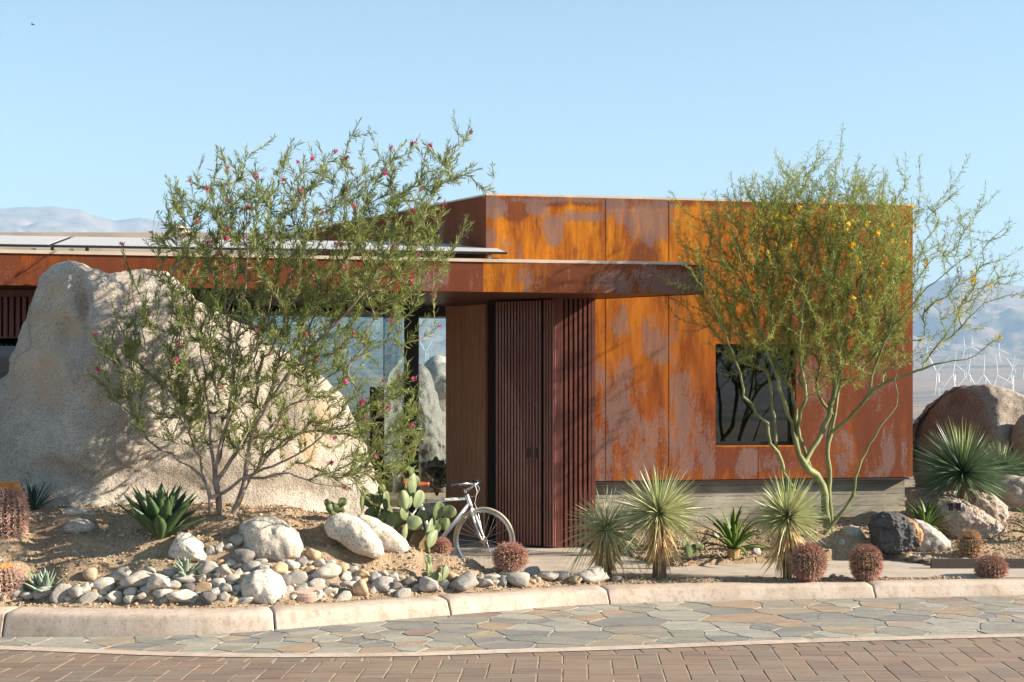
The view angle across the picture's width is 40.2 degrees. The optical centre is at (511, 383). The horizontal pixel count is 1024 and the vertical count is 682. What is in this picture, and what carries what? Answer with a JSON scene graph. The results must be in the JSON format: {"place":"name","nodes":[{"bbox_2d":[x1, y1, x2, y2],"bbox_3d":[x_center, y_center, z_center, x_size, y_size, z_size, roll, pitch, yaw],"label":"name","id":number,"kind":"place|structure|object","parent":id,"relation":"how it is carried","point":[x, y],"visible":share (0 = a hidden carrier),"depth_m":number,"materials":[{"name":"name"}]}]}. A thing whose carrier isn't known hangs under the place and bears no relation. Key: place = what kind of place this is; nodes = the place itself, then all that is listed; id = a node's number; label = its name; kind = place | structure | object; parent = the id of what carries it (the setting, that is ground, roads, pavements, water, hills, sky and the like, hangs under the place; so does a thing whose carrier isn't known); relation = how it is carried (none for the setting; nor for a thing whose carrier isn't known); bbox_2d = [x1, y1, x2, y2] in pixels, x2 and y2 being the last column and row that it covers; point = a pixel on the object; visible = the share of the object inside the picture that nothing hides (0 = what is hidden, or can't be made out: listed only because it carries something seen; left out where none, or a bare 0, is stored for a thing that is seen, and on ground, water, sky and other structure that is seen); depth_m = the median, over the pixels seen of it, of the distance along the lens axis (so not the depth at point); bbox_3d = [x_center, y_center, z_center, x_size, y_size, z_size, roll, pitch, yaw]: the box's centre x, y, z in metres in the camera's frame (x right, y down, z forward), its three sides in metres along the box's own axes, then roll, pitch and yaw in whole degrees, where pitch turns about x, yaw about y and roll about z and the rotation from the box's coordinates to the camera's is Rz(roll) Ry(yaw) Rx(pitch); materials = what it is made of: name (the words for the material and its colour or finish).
{"place":"outdoors","nodes":[
{"label":"outdoors","id":0,"kind":"place"},
{"bbox_2d":[0,595,1023,652],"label":"flagstone paving","id":1,"kind":"structure","parent":0,"point":[631,624],"depth_m":11.84,"materials":[{"name":"stone"}]},
{"bbox_2d":[0,578,1023,637],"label":"kerb","id":2,"kind":"structure","parent":1,"relation":"on","point":[15,621],"depth_m":12.51,"materials":[{"name":"beige concrete"}]},
{"bbox_2d":[0,637,1023,681],"bbox_3d":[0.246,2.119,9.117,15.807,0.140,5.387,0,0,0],"label":"brick paving","id":3,"kind":"structure","parent":0,"point":[573,666],"depth_m":10.31,"materials":[{"name":"brick"}]},
{"bbox_2d":[0,483,1023,608],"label":"garden soil","id":4,"kind":"structure","parent":0,"point":[318,533],"depth_m":13.12,"materials":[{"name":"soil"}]},
{"bbox_2d":[0,562,25,599],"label":"barrel cactus","id":5,"kind":"object","parent":4,"relation":"on","point":[10,577],"visible":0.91,"depth_m":12.27,"materials":[{"name":"plant"}]},
{"bbox_2d":[0,479,31,541],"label":"barrel cactus","id":6,"kind":"object","parent":4,"relation":"on","point":[14,506],"visible":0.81,"depth_m":12.85,"materials":[{"name":"plant"}]},
{"bbox_2d":[19,590,33,599],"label":"river cobble","id":7,"kind":"object","parent":4,"relation":"on","point":[26,595],"visible":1,"depth_m":12.32,"materials":[{"name":"grey stone"}]},
{"bbox_2d":[17,479,59,510],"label":"agave","id":8,"kind":"object","parent":4,"relation":"on","point":[32,499],"visible":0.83,"depth_m":13.51,"materials":[{"name":"plant"}]},
{"bbox_2d":[21,568,63,592],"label":"agave","id":9,"kind":"object","parent":4,"relation":"on","point":[43,579],"visible":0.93,"depth_m":12.35,"materials":[{"name":"green plant"}]},
{"bbox_2d":[33,586,52,600],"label":"river cobble","id":10,"kind":"object","parent":4,"relation":"on","point":[43,595],"visible":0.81,"depth_m":12.33,"materials":[{"name":"grey stone"}]},
{"bbox_2d":[49,583,70,603],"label":"river cobble","id":11,"kind":"object","parent":4,"relation":"on","point":[59,592],"visible":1,"depth_m":12.27,"materials":[{"name":"grey stone"}]},
{"bbox_2d":[67,586,82,597],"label":"river cobble","id":12,"kind":"object","parent":4,"relation":"on","point":[75,592],"visible":1,"depth_m":12.25,"materials":[{"name":"grey stone"}]},
{"bbox_2d":[63,518,94,533],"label":"flat rock","id":13,"kind":"object","parent":4,"relation":"on","point":[78,525],"visible":0.93,"depth_m":13.01,"materials":[{"name":"stone"}]},
{"bbox_2d":[64,507,94,514],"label":"flat rock","id":14,"kind":"object","parent":4,"relation":"on","point":[72,510],"visible":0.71,"depth_m":13.21,"materials":[{"name":"stone"}]},
{"bbox_2d":[77,591,99,603],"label":"river cobble","id":15,"kind":"object","parent":4,"relation":"on","point":[90,596],"visible":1,"depth_m":12.26,"materials":[{"name":"grey stone"}]},
{"bbox_2d":[82,567,97,581],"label":"river cobble","id":16,"kind":"object","parent":4,"relation":"on","point":[89,574],"visible":0.93,"depth_m":12.46,"materials":[{"name":"beige stone"}]},
{"bbox_2d":[91,577,114,592],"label":"river cobble","id":17,"kind":"object","parent":4,"relation":"on","point":[104,584],"visible":0.98,"depth_m":12.36,"materials":[{"name":"stone"}]},
{"bbox_2d":[105,590,123,603],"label":"river cobble","id":18,"kind":"object","parent":4,"relation":"on","point":[115,596],"visible":1,"depth_m":12.28,"materials":[{"name":"stone"}]},
{"bbox_2d":[108,566,131,581],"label":"river cobble","id":19,"kind":"object","parent":4,"relation":"on","point":[118,574],"visible":0.7,"depth_m":12.45,"materials":[{"name":"grey stone"}]},
{"bbox_2d":[119,570,152,588],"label":"river cobble","id":20,"kind":"object","parent":4,"relation":"on","point":[138,579],"visible":0.82,"depth_m":12.34,"materials":[{"name":"stone"}]},
{"bbox_2d":[147,573,169,589],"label":"river cobble","id":21,"kind":"object","parent":4,"relation":"on","point":[155,581],"visible":0.98,"depth_m":12.25,"materials":[{"name":"stone"}]},
{"bbox_2d":[116,482,204,539],"bbox_3d":[-3.214,1.183,12.862,0.812,0.525,0.798,0,0,0],"label":"agave","id":22,"kind":"object","parent":4,"relation":"on","point":[160,515],"visible":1,"depth_m":12.77,"materials":[{"name":"plant"}]},
{"bbox_2d":[152,589,169,597],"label":"river cobble","id":23,"kind":"object","parent":4,"relation":"on","point":[159,593],"visible":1,"depth_m":12.23,"materials":[{"name":"stone"}]},
{"bbox_2d":[165,589,196,602],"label":"river cobble","id":24,"kind":"object","parent":4,"relation":"on","point":[184,596],"visible":1,"depth_m":12.23,"materials":[{"name":"stone"}]},
{"bbox_2d":[172,569,198,583],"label":"river cobble","id":25,"kind":"object","parent":4,"relation":"on","point":[186,579],"visible":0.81,"depth_m":12.41,"materials":[{"name":"grey stone"}]},
{"bbox_2d":[168,556,203,576],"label":"agave","id":26,"kind":"object","parent":4,"relation":"on","point":[183,568],"visible":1,"depth_m":12.42,"materials":[{"name":"plant"}]},
{"bbox_2d":[168,532,206,560],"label":"boulder","id":27,"kind":"object","parent":4,"relation":"on","point":[188,545],"visible":0.9,"depth_m":12.66,"materials":[{"name":"stone"}]},
{"bbox_2d":[0,260,382,515],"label":"boulder","id":28,"kind":"object","parent":4,"relation":"on","point":[68,434],"visible":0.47,"depth_m":13.91,"materials":[{"name":"stone"}]},
{"bbox_2d":[194,581,212,591],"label":"river cobble","id":29,"kind":"object","parent":4,"relation":"on","point":[201,586],"visible":0.91,"depth_m":12.36,"materials":[{"name":"beige stone"}]},
{"bbox_2d":[196,560,217,573],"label":"river cobble","id":30,"kind":"object","parent":4,"relation":"on","point":[206,567],"visible":0.94,"depth_m":12.47,"materials":[{"name":"grey stone"}]},
{"bbox_2d":[199,591,217,603],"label":"river cobble","id":31,"kind":"object","parent":4,"relation":"on","point":[206,597],"visible":1,"depth_m":12.17,"materials":[{"name":"stone"}]},
{"bbox_2d":[215,564,231,575],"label":"river cobble","id":32,"kind":"object","parent":4,"relation":"on","point":[223,569],"visible":1,"depth_m":12.48,"materials":[{"name":"stone"}]},
{"bbox_2d":[229,534,243,545],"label":"river cobble","id":33,"kind":"object","parent":4,"relation":"on","point":[236,539],"visible":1,"depth_m":12.83,"materials":[{"name":"grey stone"}]},
{"bbox_2d":[231,548,255,563],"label":"river cobble","id":34,"kind":"object","parent":4,"relation":"on","point":[241,556],"visible":0.93,"depth_m":12.72,"materials":[{"name":"stone"}]},
{"bbox_2d":[237,596,254,603],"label":"river cobble","id":35,"kind":"object","parent":4,"relation":"on","point":[246,600],"visible":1,"depth_m":12.26,"materials":[{"name":"grey stone"}]},
{"bbox_2d":[241,561,260,571],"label":"river cobble","id":36,"kind":"object","parent":4,"relation":"on","point":[250,566],"visible":0.72,"depth_m":12.63,"materials":[{"name":"grey stone"}]},
{"bbox_2d":[240,569,285,603],"bbox_3d":[-2.207,1.808,12.460,0.413,0.316,0.401,0,0,0],"label":"boulder","id":37,"kind":"object","parent":4,"relation":"on","point":[266,586],"visible":0.88,"depth_m":12.30,"materials":[{"name":"stone"}]},
{"bbox_2d":[238,516,303,561],"bbox_3d":[-2.234,1.451,13.023,0.603,0.445,0.508,0,0,0],"label":"boulder","id":38,"kind":"object","parent":4,"relation":"on","point":[277,539],"visible":0.91,"depth_m":12.82,"materials":[{"name":"stone"}]},
{"bbox_2d":[271,561,287,574],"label":"river cobble","id":39,"kind":"object","parent":4,"relation":"on","point":[280,567],"visible":0.84,"depth_m":12.58,"materials":[{"name":"beige stone"}]},
{"bbox_2d":[83,109,496,514],"bbox_3d":[-2.161,-0.708,13.074,4.091,3.882,2.341,0,0,0],"label":"flowering tree","id":40,"kind":"object","parent":4,"relation":"on","point":[211,303],"visible":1,"depth_m":13.02,"materials":[{"name":"green plant"}]},
{"bbox_2d":[284,559,299,569],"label":"river cobble","id":41,"kind":"object","parent":4,"relation":"on","point":[293,565],"visible":0.84,"depth_m":12.77,"materials":[{"name":"stone"}]},
{"bbox_2d":[289,570,307,584],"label":"river cobble","id":42,"kind":"object","parent":4,"relation":"on","point":[299,577],"visible":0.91,"depth_m":12.59,"materials":[{"name":"grey stone"}]},
{"bbox_2d":[291,585,324,602],"bbox_3d":[-1.835,1.865,12.541,0.344,0.085,0.344,0,9,0],"label":"irrigation lid","id":43,"kind":"object","parent":4,"relation":"on","point":[308,595],"visible":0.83,"depth_m":12.40,"materials":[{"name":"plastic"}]},
{"bbox_2d":[306,548,321,560],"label":"river cobble","id":44,"kind":"object","parent":4,"relation":"on","point":[313,554],"visible":1,"depth_m":12.93,"materials":[{"name":"beige stone"}]},
{"bbox_2d":[307,578,324,586],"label":"river cobble","id":45,"kind":"object","parent":4,"relation":"on","point":[315,582],"visible":0.75,"depth_m":12.59,"materials":[{"name":"grey stone"}]},
{"bbox_2d":[311,562,341,578],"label":"river cobble","id":46,"kind":"object","parent":4,"relation":"on","point":[328,570],"visible":0.99,"depth_m":12.67,"materials":[{"name":"stone"}]},
{"bbox_2d":[324,497,346,513],"bbox_3d":[-1.689,1.167,13.409,0.221,0.168,0.070,0,0,-5],"label":"prickly pear","id":47,"kind":"object","parent":4,"relation":"on","point":[333,507],"visible":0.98,"depth_m":13.41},
{"bbox_2d":[336,591,351,600],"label":"river cobble","id":48,"kind":"object","parent":4,"relation":"on","point":[344,595],"visible":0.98,"depth_m":12.52,"materials":[{"name":"stone"}]},
{"bbox_2d":[324,512,383,558],"bbox_3d":[-1.484,1.424,13.159,0.555,0.435,0.391,0,0,0],"label":"boulder","id":49,"kind":"object","parent":4,"relation":"on","point":[356,535],"visible":1,"depth_m":13.01,"materials":[{"name":"stone"}]},
{"bbox_2d":[352,579,368,596],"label":"river cobble","id":50,"kind":"object","parent":4,"relation":"on","point":[359,587],"visible":1,"depth_m":12.60,"materials":[{"name":"beige stone"}]},
{"bbox_2d":[353,397,369,455],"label":"boulder","id":51,"kind":"object","parent":4,"relation":"on","point":[368,433],"visible":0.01,"depth_m":24.45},
{"bbox_2d":[364,484,392,517],"bbox_3d":[-1.315,1.230,13.769,0.298,0.495,0.132,0,0,-12],"label":"prickly pear","id":52,"kind":"object","parent":4,"relation":"on","point":[380,497],"visible":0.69,"depth_m":13.77,"materials":[{"name":"plant"}]},
{"bbox_2d":[369,576,392,592],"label":"river cobble","id":53,"kind":"object","parent":4,"relation":"on","point":[381,583],"visible":0.95,"depth_m":12.78,"materials":[{"name":"grey stone"}]},
{"bbox_2d":[357,514,408,552],"bbox_3d":[-1.232,1.466,13.419,0.532,0.434,0.361,0,0,0],"label":"boulder","id":54,"kind":"object","parent":4,"relation":"on","point":[392,539],"visible":0.61,"depth_m":13.28,"materials":[{"name":"stone"}]},
{"bbox_2d":[395,588,410,597],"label":"river cobble","id":55,"kind":"object","parent":4,"relation":"on","point":[402,592],"visible":1,"depth_m":12.70,"materials":[{"name":"grey stone"}]},
{"bbox_2d":[401,576,417,585],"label":"river cobble","id":56,"kind":"object","parent":4,"relation":"on","point":[410,581],"visible":0.98,"depth_m":12.91,"materials":[{"name":"stone"}]},
{"bbox_2d":[377,467,456,552],"bbox_3d":[-0.935,1.220,13.592,0.784,0.832,0.284,0,0,7],"label":"prickly pear","id":57,"kind":"object","parent":4,"relation":"on","point":[406,526],"visible":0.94,"depth_m":13.59,"materials":[{"name":"plant"}]},
{"bbox_2d":[402,364,445,492],"bbox_3d":[-1.658,0.880,25.561,1.024,2.515,1.529,0,0,0],"label":"boulder","id":58,"kind":"object","parent":4,"relation":"on","point":[432,444],"visible":0.47,"depth_m":24.98,"materials":[{"name":"stone"}]},
{"bbox_2d":[419,576,438,591],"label":"river cobble","id":59,"kind":"object","parent":4,"relation":"on","point":[427,584],"visible":1,"depth_m":12.86,"materials":[{"name":"grey stone"}]},
{"bbox_2d":[419,456,445,495],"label":"round shrub","id":60,"kind":"object","parent":4,"relation":"on","point":[434,474],"visible":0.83,"depth_m":21.36,"materials":[{"name":"green plant"}]},
{"bbox_2d":[424,355,445,432],"bbox_3d":[-1.307,0.820,26.849,1.210,2.760,1.958,0,0,0],"label":"boulder","id":61,"kind":"object","parent":4,"relation":"on","point":[435,365],"visible":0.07,"depth_m":26.28,"materials":[{"name":"stone"}]},
{"bbox_2d":[422,554,448,581],"bbox_3d":[-0.713,1.730,13.033,0.250,0.289,0.104,0,0,0],"label":"prickly pear","id":62,"kind":"object","parent":4,"relation":"on","point":[437,576],"visible":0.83,"depth_m":13.02,"materials":[{"name":"plant"}]},
{"bbox_2d":[431,537,451,554],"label":"barrel cactus","id":63,"kind":"object","parent":4,"relation":"on","point":[443,545],"visible":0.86,"depth_m":13.69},
{"bbox_2d":[0,193,912,547],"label":"house","id":64,"kind":"structure","parent":4,"relation":"on","point":[580,369],"depth_m":16.70,"materials":[{"name":"metal"}]},
{"bbox_2d":[0,235,70,249],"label":"solar panel","id":65,"kind":"object","parent":64,"relation":"on","point":[25,241],"visible":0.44,"depth_m":15.48,"materials":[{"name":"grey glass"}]},
{"bbox_2d":[52,237,212,252],"bbox_3d":[-4.238,-1.518,15.857,1.620,0.431,1.580,0,0,-9],"label":"solar panel","id":66,"kind":"object","parent":64,"relation":"on","point":[86,243],"visible":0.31,"depth_m":15.41,"materials":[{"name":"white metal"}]},
{"bbox_2d":[210,239,355,255],"bbox_3d":[-2.610,-1.518,16.127,1.620,0.431,1.580,0,0,-9],"label":"solar panel","id":67,"kind":"object","parent":64,"relation":"on","point":[329,244],"visible":0.12,"depth_m":15.69,"materials":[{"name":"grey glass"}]},
{"bbox_2d":[355,241,506,258],"bbox_3d":[-0.982,-1.518,16.397,1.620,0.431,1.580,0,0,-9],"label":"solar panel","id":68,"kind":"object","parent":64,"relation":"on","point":[461,249],"visible":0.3,"depth_m":15.92,"materials":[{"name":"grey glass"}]},
{"bbox_2d":[496,300,542,545],"bbox_3d":[0.082,0.464,16.614,0.592,2.902,0.064,0,0,23],"label":"door","id":69,"kind":"structure","parent":64,"relation":"in","point":[519,324],"depth_m":16.58,"materials":[{"name":"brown wood"}]},
{"bbox_2d":[716,344,793,446],"bbox_3d":[2.936,0.142,17.007,1.022,1.246,0.168,0,0,-11],"label":"window","id":70,"kind":"structure","parent":64,"relation":"in","point":[737,425],"depth_m":17.05,"materials":[{"name":"black glass"}]},
{"bbox_2d":[448,570,478,591],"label":"river cobble","id":71,"kind":"object","parent":4,"relation":"on","point":[466,580],"visible":1,"depth_m":12.96,"materials":[{"name":"grey stone"}]},
{"bbox_2d":[490,541,529,571],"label":"barrel cactus","id":72,"kind":"object","parent":4,"relation":"on","point":[509,556],"visible":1,"depth_m":13.36,"materials":[{"name":"plant"}]},
{"bbox_2d":[506,571,529,586],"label":"river cobble","id":73,"kind":"object","parent":4,"relation":"on","point":[518,579],"visible":1,"depth_m":13.22,"materials":[{"name":"grey stone"}]},
{"bbox_2d":[523,566,540,575],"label":"river cobble","id":74,"kind":"object","parent":4,"relation":"on","point":[533,570],"visible":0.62,"depth_m":14.03,"materials":[{"name":"grey stone"}]},
{"bbox_2d":[537,571,558,579],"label":"river cobble","id":75,"kind":"object","parent":4,"relation":"on","point":[547,575],"visible":0.91,"depth_m":13.55,"materials":[{"name":"stone"}]},
{"bbox_2d":[574,566,608,583],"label":"river cobble","id":76,"kind":"object","parent":4,"relation":"on","point":[594,574],"visible":0.94,"depth_m":13.55,"materials":[{"name":"stone"}]},
{"bbox_2d":[560,485,649,579],"bbox_3d":[0.943,1.598,14.013,1.057,1.207,1.051,0,0,0],"label":"yucca","id":77,"kind":"object","parent":4,"relation":"on","point":[605,556],"visible":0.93,"depth_m":13.94,"materials":[{"name":"green plant"}]},
{"bbox_2d":[606,461,716,580],"bbox_3d":[1.453,1.368,13.842,1.170,1.232,1.135,0,0,0],"label":"yucca","id":78,"kind":"object","parent":4,"relation":"on","point":[659,514],"visible":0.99,"depth_m":13.77,"materials":[{"name":"green plant"}]},
{"bbox_2d":[682,538,703,557],"bbox_3d":[1.885,1.712,14.601,0.236,0.211,0.071,0,0,-4],"label":"prickly pear","id":79,"kind":"object","parent":4,"relation":"on","point":[694,549],"visible":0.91,"depth_m":14.59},
{"bbox_2d":[693,504,771,559],"bbox_3d":[2.361,1.614,15.083,0.974,0.625,1.008,0,0,0],"label":"agave","id":80,"kind":"object","parent":4,"relation":"on","point":[730,530],"visible":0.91,"depth_m":15.03,"materials":[{"name":"green plant"}]},
{"bbox_2d":[741,473,832,580],"bbox_3d":[2.707,1.439,13.849,0.944,1.208,0.967,0,0,0],"label":"yucca","id":81,"kind":"object","parent":4,"relation":"on","point":[789,513],"visible":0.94,"depth_m":13.78,"materials":[{"name":"green plant"}]},
{"bbox_2d":[787,541,828,581],"bbox_3d":[2.905,1.744,13.720,0.432,0.425,0.432,0,0,0],"label":"barrel cactus","id":82,"kind":"object","parent":4,"relation":"on","point":[808,560],"visible":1,"depth_m":13.62,"materials":[{"name":"plant"}]},
{"bbox_2d":[657,123,1023,533],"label":"green barked tree","id":83,"kind":"object","parent":4,"relation":"on","point":[778,222],"visible":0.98,"depth_m":15.51,"materials":[{"name":"green plant"}]},
{"bbox_2d":[839,525,863,537],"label":"boulder","id":84,"kind":"object","parent":4,"relation":"on","point":[855,531],"visible":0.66,"depth_m":15.67,"materials":[{"name":"grey stone"}]},
{"bbox_2d":[848,543,883,581],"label":"barrel cactus","id":85,"kind":"object","parent":4,"relation":"on","point":[865,561],"visible":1,"depth_m":13.70,"materials":[{"name":"plant"}]},
{"bbox_2d":[867,511,923,554],"bbox_3d":[4.239,1.652,15.484,0.588,0.489,0.546,0,0,0],"label":"boulder","id":86,"kind":"object","parent":4,"relation":"on","point":[893,533],"visible":1,"depth_m":15.30,"materials":[{"name":"stone"}]},
{"bbox_2d":[905,488,938,519],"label":"boulder","id":87,"kind":"object","parent":4,"relation":"on","point":[913,503],"visible":0.38,"depth_m":16.83,"materials":[{"name":"stone"}]},
{"bbox_2d":[910,518,950,552],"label":"boulder","id":88,"kind":"object","parent":4,"relation":"on","point":[935,539],"visible":0.54,"depth_m":15.53,"materials":[{"name":"grey stone"}]},
{"bbox_2d":[901,497,960,533],"bbox_3d":[4.698,1.564,16.010,0.820,0.552,0.865,0,0,0],"label":"agave","id":89,"kind":"object","parent":4,"relation":"on","point":[927,514],"visible":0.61,"depth_m":15.95,"materials":[{"name":"green plant"}]},
{"bbox_2d":[906,416,1019,507],"bbox_3d":[5.336,0.931,16.615,1.436,1.162,1.434,0,0,0],"label":"yucca","id":90,"kind":"object","parent":4,"relation":"on","point":[950,465],"visible":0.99,"depth_m":16.47,"materials":[{"name":"green plant"}]},
{"bbox_2d":[926,496,1006,538],"bbox_3d":[5.290,1.578,16.323,0.912,0.542,0.680,0,0,0],"label":"boulder","id":91,"kind":"object","parent":4,"relation":"on","point":[968,515],"visible":0.71,"depth_m":16.04,"materials":[{"name":"beige stone"}]},
{"bbox_2d":[913,384,1023,492],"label":"boulder","id":92,"kind":"object","parent":4,"relation":"on","point":[998,410],"visible":0.43,"depth_m":19.38,"materials":[{"name":"stone"}]},
{"bbox_2d":[956,528,983,557],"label":"barrel cactus","id":93,"kind":"object","parent":4,"relation":"on","point":[970,543],"visible":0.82,"depth_m":15.22,"materials":[{"name":"plant"}]},
{"bbox_2d":[968,489,1009,522],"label":"boulder","id":94,"kind":"object","parent":4,"relation":"on","point":[999,512],"visible":0.38,"depth_m":16.75,"materials":[{"name":"stone"}]},
{"bbox_2d":[971,554,1010,578],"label":"barrel cactus","id":95,"kind":"object","parent":4,"relation":"on","point":[993,566],"visible":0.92,"depth_m":13.96,"materials":[{"name":"plant"}]},
{"bbox_2d":[984,441,1023,476],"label":"yucca","id":96,"kind":"object","parent":4,"relation":"on","point":[1016,464],"visible":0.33,"depth_m":17.91,"materials":[{"name":"green plant"}]},
{"bbox_2d":[988,475,1023,510],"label":"boulder","id":97,"kind":"object","parent":4,"relation":"on","point":[1016,501],"visible":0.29,"depth_m":17.32,"materials":[{"name":"stone"}]},
{"bbox_2d":[1010,414,1023,467],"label":"boulder","id":98,"kind":"object","parent":4,"relation":"on","point":[1017,436],"visible":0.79,"depth_m":18.51,"materials":[{"name":"stone"}]},
{"bbox_2d":[0,206,1023,607],"bbox_3d":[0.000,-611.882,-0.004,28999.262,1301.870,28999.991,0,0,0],"label":"terrain","id":99,"kind":"structure","parent":0,"point":[1002,314],"depth_m":7089.41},
{"bbox_2d":[0,633,1023,656],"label":"concrete band","id":100,"kind":"object","parent":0,"point":[133,652],"visible":1,"depth_m":10.99,"materials":[{"name":"concrete"}]},
{"bbox_2d":[0,0,1023,289],"label":"sky","id":101,"kind":"structure","parent":0,"point":[101,101],"materials":[{"name":"blue"}]},
{"bbox_2d":[423,523,1023,592],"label":"patio","id":102,"kind":"structure","parent":0,"point":[543,558],"depth_m":14.71,"materials":[{"name":"concrete"}]},
{"bbox_2d":[392,478,514,568],"bbox_3d":[-0.767,1.443,14.194,1.536,0.971,0.524,0,0,-10],"label":"bicycle","id":103,"kind":"object","parent":102,"relation":"on","point":[472,512],"visible":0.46,"depth_m":14.19,"materials":[{"name":"silver metal"}]},
{"bbox_2d":[930,558,1023,568],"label":"planter edging","id":104,"kind":"object","parent":102,"relation":"on","point":[960,563],"visible":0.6,"depth_m":14.62,"materials":[{"name":"metal"}]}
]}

